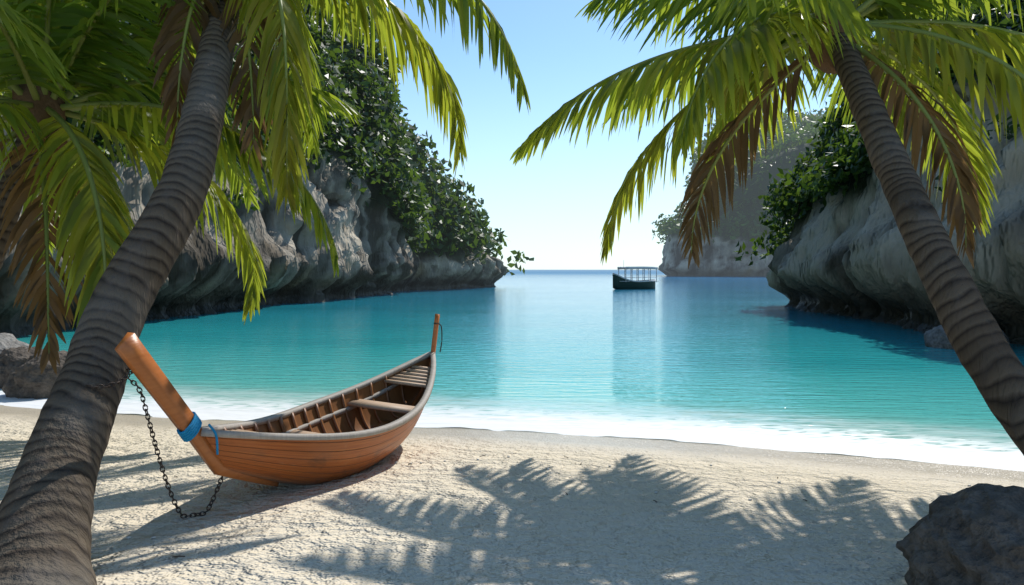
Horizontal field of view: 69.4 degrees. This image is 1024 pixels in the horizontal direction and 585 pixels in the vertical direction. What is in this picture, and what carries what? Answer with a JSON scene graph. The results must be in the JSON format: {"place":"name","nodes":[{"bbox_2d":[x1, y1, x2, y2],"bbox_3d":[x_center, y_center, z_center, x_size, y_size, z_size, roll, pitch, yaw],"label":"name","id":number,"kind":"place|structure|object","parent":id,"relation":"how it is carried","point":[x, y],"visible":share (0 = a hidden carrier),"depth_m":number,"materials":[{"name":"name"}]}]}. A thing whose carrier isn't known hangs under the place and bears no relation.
{"place":"outdoors","nodes":[
{"label":"outdoors","id":0,"kind":"place"},
{"bbox_2d":[0,13,508,337],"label":"cliff rock","id":1,"kind":"object","parent":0,"point":[376,256],"visible":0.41,"depth_m":48.01,"materials":[{"name":"stone"}]},
{"bbox_2d":[1,0,533,275],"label":"foliage","id":2,"kind":"object","parent":1,"relation":"on","point":[397,148],"visible":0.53,"depth_m":61.37,"materials":[{"name":"green plant"}]},
{"bbox_2d":[0,405,1023,584],"bbox_3d":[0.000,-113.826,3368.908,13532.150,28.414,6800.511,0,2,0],"label":"sand ground","id":3,"kind":"structure","parent":0,"point":[432,519],"depth_m":5.62,"materials":[{"name":"beige sand"}]},
{"bbox_2d":[0,346,42,388],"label":"boulder","id":4,"kind":"object","parent":3,"relation":"on","point":[12,359],"visible":0.27,"depth_m":14.02,"materials":[{"name":"grey stone"}]},
{"bbox_2d":[2,350,66,398],"bbox_3d":[-8.195,1.541,13.654,1.653,0.968,1.856,0,2,0],"label":"boulder","id":5,"kind":"object","parent":3,"relation":"on","point":[27,379],"visible":0.24,"depth_m":12.88,"materials":[{"name":"grey stone"}]},
{"bbox_2d":[128,378,223,518],"bbox_3d":[-2.384,1.112,5.332,0.701,1.073,0.035,-2,2,-40],"label":"mooring chain","id":6,"kind":"object","parent":3,"relation":"on","point":[161,461],"visible":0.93,"depth_m":5.25,"materials":[{"name":"black metal"}]},
{"bbox_2d":[0,0,363,374],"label":"palm","id":7,"kind":"object","parent":3,"relation":"on","point":[70,200],"depth_m":7.36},
{"bbox_2d":[11,84,66,152],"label":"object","id":8,"kind":"object","parent":7,"relation":"attached to","point":[38,111],"visible":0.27,"depth_m":7.63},
{"bbox_2d":[0,0,530,584],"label":"palm","id":9,"kind":"object","parent":3,"relation":"on","point":[46,509],"depth_m":6.24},
{"bbox_2d":[84,368,132,389],"bbox_3d":[-2.760,0.594,4.951,0.437,0.190,0.438,0,2,0],"label":"chain","id":10,"kind":"object","parent":9,"relation":"attached to","point":[114,383],"visible":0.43,"depth_m":4.82,"materials":[{"name":"black metal"}]},
{"bbox_2d":[72,0,522,184],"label":"palm frond stems","id":11,"kind":"object","parent":9,"relation":"attached to","point":[280,6],"visible":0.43,"depth_m":7.24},
{"bbox_2d":[115,314,441,486],"bbox_3d":[-1.694,0.932,7.084,1.154,1.719,5.438,5,5,15],"label":"longtail boat","id":12,"kind":"object","parent":3,"relation":"on","point":[357,428],"visible":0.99,"depth_m":6.46,"materials":[{"name":"brown wood"}]},
{"bbox_2d":[97,455,970,584],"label":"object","id":13,"kind":"object","parent":3,"relation":"on","point":[239,516],"visible":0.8,"depth_m":6.19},
{"bbox_2d":[896,483,1023,584],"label":"boulder","id":14,"kind":"object","parent":3,"relation":"on","point":[973,535],"visible":1,"depth_m":3.89,"materials":[{"name":"grey stone"}]},
{"bbox_2d":[0,270,1023,471],"bbox_3d":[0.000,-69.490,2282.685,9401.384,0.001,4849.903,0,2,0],"label":"sea water","id":15,"kind":"structure","parent":0,"point":[751,362],"depth_m":17.27,"materials":[{"name":"teal liquid"}]},
{"bbox_2d":[0,333,28,353],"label":"boulder","id":16,"kind":"object","parent":15,"relation":"in","point":[7,340],"visible":0.17,"depth_m":15.57,"materials":[{"name":"grey stone"}]},
{"bbox_2d":[612,266,657,288],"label":"tour boat","id":17,"kind":"object","parent":15,"relation":"on","point":[621,282],"visible":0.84,"depth_m":83.23,"materials":[{"name":"teal"}]},
{"bbox_2d":[658,130,821,276],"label":"island rock","id":18,"kind":"object","parent":15,"relation":"in","point":[718,258],"visible":0.12,"depth_m":228.69,"materials":[{"name":"stone"}]},
{"bbox_2d":[652,106,831,243],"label":"foliage","id":19,"kind":"object","parent":18,"relation":"on","point":[798,136],"visible":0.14,"depth_m":233.35,"materials":[{"name":"green plant"}]},
{"bbox_2d":[766,24,1023,344],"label":"cliff rock","id":20,"kind":"object","parent":15,"relation":"in","point":[847,254],"visible":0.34,"depth_m":28.93,"materials":[{"name":"stone"}]},
{"bbox_2d":[734,0,1023,265],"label":"foliage","id":21,"kind":"object","parent":20,"relation":"on","point":[839,151],"visible":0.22,"depth_m":37.62,"materials":[{"name":"green plant"}]},
{"bbox_2d":[924,325,1009,348],"bbox_3d":[13.175,1.288,21.596,2.361,1.138,2.459,0,2,0],"label":"boulder","id":22,"kind":"object","parent":15,"relation":"in","point":[935,337],"visible":0.22,"depth_m":21.23,"materials":[{"name":"grey stone"}]},
{"bbox_2d":[347,0,874,269],"label":"sky","id":23,"kind":"structure","parent":0,"point":[553,210],"materials":[{"name":"blue"}]},
{"bbox_2d":[510,0,1023,454],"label":"palm","id":24,"kind":"object","parent":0,"point":[737,73],"depth_m":6.96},
{"bbox_2d":[537,0,1023,252],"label":"palm frond stems","id":25,"kind":"object","parent":24,"relation":"attached to","point":[866,7],"visible":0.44,"depth_m":7.32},
{"bbox_2d":[809,0,857,74],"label":"palm crown husk","id":26,"kind":"object","parent":24,"relation":"attached to","point":[826,66],"visible":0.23,"depth_m":7.63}
]}

